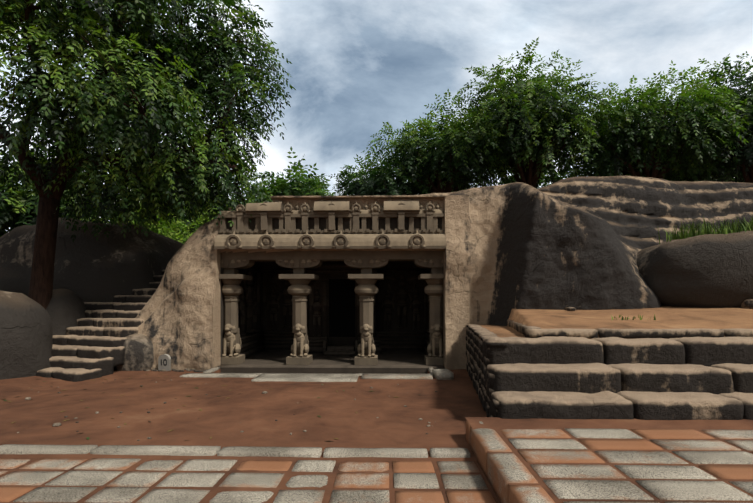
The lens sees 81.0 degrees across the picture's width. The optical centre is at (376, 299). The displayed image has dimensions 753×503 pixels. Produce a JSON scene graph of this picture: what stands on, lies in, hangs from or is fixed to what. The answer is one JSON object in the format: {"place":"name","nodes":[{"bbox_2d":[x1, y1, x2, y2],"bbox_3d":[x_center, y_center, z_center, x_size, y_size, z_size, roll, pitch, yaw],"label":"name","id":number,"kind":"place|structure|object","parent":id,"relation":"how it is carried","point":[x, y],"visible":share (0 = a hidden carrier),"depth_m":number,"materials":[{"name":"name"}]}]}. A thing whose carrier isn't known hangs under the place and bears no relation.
{"place":"outdoors","nodes":[
{"label":"outdoors","id":0,"kind":"place"},
{"bbox_2d":[0,0,295,309],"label":"tree","id":1,"kind":"object","parent":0,"point":[178,103],"depth_m":12.47,"materials":[{"name":"green plant"}]},
{"bbox_2d":[0,369,486,461],"bbox_3d":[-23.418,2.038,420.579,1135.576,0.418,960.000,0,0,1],"label":"ground","id":2,"kind":"structure","parent":0,"point":[252,412],"depth_m":7.65,"materials":[{"name":"brown soil"}]},
{"bbox_2d":[0,145,117,236],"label":"tree leaves","id":3,"kind":"object","parent":2,"relation":"on","point":[15,202],"depth_m":21.09,"materials":[{"name":"green plant"}]},
{"bbox_2d":[0,218,182,379],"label":"boulders","id":4,"kind":"object","parent":2,"relation":"on","point":[88,267],"visible":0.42,"depth_m":14.61,"materials":[{"name":"grey stone"}]},
{"bbox_2d":[36,270,164,381],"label":"stairs","id":5,"kind":"structure","parent":2,"relation":"on","point":[89,346],"depth_m":12.25,"materials":[{"name":"stone"}]},
{"bbox_2d":[77,205,194,243],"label":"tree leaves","id":6,"kind":"object","parent":2,"relation":"on","point":[176,232],"depth_m":23.14,"materials":[{"name":"green plant"}]},
{"bbox_2d":[158,354,170,370],"bbox_3d":[-5.861,1.732,12.206,0.300,0.470,0.120,0,0,1],"label":"marker stone","id":7,"kind":"object","parent":2,"relation":"on","point":[167,357],"visible":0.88,"depth_m":12.15,"materials":[{"name":"grey stone"}]},
{"bbox_2d":[141,171,235,232],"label":"tree leaves","id":8,"kind":"object","parent":2,"relation":"on","point":[185,221],"depth_m":30.63,"materials":[{"name":"green plant"}]},
{"bbox_2d":[184,205,227,237],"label":"tree leaves","id":9,"kind":"object","parent":2,"relation":"on","point":[199,223],"depth_m":23.39,"materials":[{"name":"green plant"}]},
{"bbox_2d":[4,370,420,440],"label":"fallen leaves","id":10,"kind":"object","parent":2,"relation":"on","point":[152,408],"visible":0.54,"depth_m":8.49,"materials":[{"name":"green plant"}]},
{"bbox_2d":[17,368,436,440],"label":"ground pebbles","id":11,"kind":"object","parent":2,"relation":"on","point":[97,412],"visible":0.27,"depth_m":9.21,"materials":[{"name":"brown stone"}]},
{"bbox_2d":[0,444,495,502],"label":"paving tiles","id":12,"kind":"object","parent":2,"relation":"on","point":[131,486],"depth_m":4.83,"materials":[{"name":"stone"}]},
{"bbox_2d":[240,147,334,205],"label":"tree leaves","id":13,"kind":"object","parent":2,"relation":"on","point":[308,186],"depth_m":22.93,"materials":[{"name":"green plant"}]},
{"bbox_2d":[180,367,453,381],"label":"paving slabs","id":14,"kind":"structure","parent":2,"relation":"on","point":[442,374],"depth_m":11.12,"materials":[{"name":"grey stone"}]},
{"bbox_2d":[220,367,427,373],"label":"plinth","id":15,"kind":"structure","parent":2,"relation":"on","point":[320,370],"depth_m":12.53,"materials":[{"name":"grey stone"}]},
{"bbox_2d":[218,261,444,368],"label":"cave interior carvings","id":16,"kind":"object","parent":2,"relation":"on","point":[394,349],"visible":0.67,"depth_m":15.90,"materials":[{"name":"grey stone"}]},
{"bbox_2d":[219,268,443,364],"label":"pillars","id":17,"kind":"structure","parent":16,"relation":"on","point":[299,290],"depth_m":12.96,"materials":[{"name":"beige stone"}]},
{"bbox_2d":[329,279,354,336],"bbox_3d":[-1.230,0.287,16.352,0.940,2.080,0.910,0,0,1],"label":"doorway","id":18,"kind":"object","parent":16,"relation":"attached to","point":[341,307],"visible":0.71,"depth_m":15.90,"materials":[{"name":"black"}]},
{"bbox_2d":[328,154,435,195],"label":"tree leaves","id":19,"kind":"object","parent":2,"relation":"on","point":[372,181],"depth_m":25.48,"materials":[{"name":"green plant"}]},
{"bbox_2d":[361,89,515,193],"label":"tree leaves","id":20,"kind":"object","parent":2,"relation":"on","point":[411,143],"depth_m":24.63,"materials":[{"name":"green plant"}]},
{"bbox_2d":[136,176,752,369],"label":"rock","id":21,"kind":"object","parent":2,"relation":"on","point":[578,243],"visible":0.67,"depth_m":12.50,"materials":[{"name":"stone"}]},
{"bbox_2d":[214,198,445,268],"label":"carved entablature","id":22,"kind":"structure","parent":21,"relation":"attached to","point":[287,234],"depth_m":12.59,"materials":[{"name":"stone"}]},
{"bbox_2d":[227,218,441,230],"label":"parapet recesses","id":23,"kind":"object","parent":22,"relation":"attached to","point":[381,223],"visible":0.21,"depth_m":12.78,"materials":[{"name":"stone"}]},
{"bbox_2d":[431,37,635,187],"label":"tree leaves","id":24,"kind":"object","parent":2,"relation":"on","point":[544,96],"depth_m":22.83,"materials":[{"name":"green plant"}]},
{"bbox_2d":[476,152,590,188],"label":"tree leaves","id":25,"kind":"object","parent":2,"relation":"on","point":[541,180],"depth_m":29.09,"materials":[{"name":"green plant"}]},
{"bbox_2d":[466,420,752,502],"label":"platform slabs","id":26,"kind":"structure","parent":2,"relation":"on","point":[501,471],"depth_m":4.51,"materials":[{"name":"stone"}]},
{"bbox_2d":[465,417,752,502],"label":"paving joints","id":27,"kind":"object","parent":26,"relation":"on","point":[497,424],"depth_m":5.66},
{"bbox_2d":[482,336,752,419],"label":"terrace steps","id":28,"kind":"structure","parent":2,"relation":"on","point":[682,378],"depth_m":6.71,"materials":[{"name":"grey stone"}]},
{"bbox_2d":[592,164,709,181],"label":"tree leaves","id":29,"kind":"object","parent":2,"relation":"on","point":[670,178],"depth_m":26.05,"materials":[{"name":"green plant"}]},
{"bbox_2d":[555,60,751,181],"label":"tree leaves","id":30,"kind":"object","parent":2,"relation":"on","point":[652,110],"depth_m":22.63,"materials":[{"name":"green plant"}]},
{"bbox_2d":[670,158,744,181],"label":"tree leaves","id":31,"kind":"object","parent":2,"relation":"on","point":[721,175],"depth_m":29.16,"materials":[{"name":"green plant"}]},
{"bbox_2d":[667,51,752,182],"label":"tree leaves","id":32,"kind":"object","parent":2,"relation":"on","point":[745,101],"depth_m":23.47,"materials":[{"name":"green plant"}]},
{"bbox_3d":[8.469,1.417,9.096,12.912,1.300,6.000,0,0,1],"label":"terrace","id":33,"kind":"object","parent":2,"relation":"on","visible":0},
{"bbox_2d":[636,231,752,307],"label":"boulder","id":34,"kind":"object","parent":33,"relation":"on","point":[708,271],"visible":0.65,"depth_m":10.59,"materials":[{"name":"grey stone"}]},
{"bbox_2d":[658,216,752,243],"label":"grass","id":35,"kind":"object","parent":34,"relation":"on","point":[684,234],"visible":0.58,"depth_m":11.45,"materials":[{"name":"green plant"}]},
{"bbox_2d":[0,458,500,502],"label":"paving joints","id":36,"kind":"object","parent":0,"point":[328,488],"depth_m":4.70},
{"bbox_2d":[221,251,443,365],"bbox_3d":[-1.262,0.292,14.907,6.500,3.450,4.200,0,0,1],"label":"cave shell","id":37,"kind":"object","parent":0,"point":[384,286],"visible":0.15,"depth_m":16.96},
{"bbox_2d":[0,0,752,228],"label":"sky","id":38,"kind":"structure","parent":0,"point":[357,66],"materials":[{"name":"grey"}]},
{"bbox_2d":[466,324,508,416],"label":"stone side wall","id":39,"kind":"structure","parent":0,"point":[476,365],"depth_m":8.63,"materials":[{"name":"grey stone"}]},
{"bbox_2d":[477,305,752,338],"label":"terrace ground","id":40,"kind":"structure","parent":0,"point":[669,317],"depth_m":9.41,"materials":[{"name":"brown soil"}]},
{"bbox_2d":[507,299,752,338],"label":"terrace edging stones","id":41,"kind":"object","parent":40,"relation":"on","point":[532,332],"visible":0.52,"depth_m":7.88,"materials":[{"name":"stone"}]},
{"bbox_2d":[612,314,655,319],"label":"terrace grass","id":42,"kind":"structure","parent":0,"point":[633,317],"depth_m":9.25,"materials":[{"name":"green plant"}]}
]}

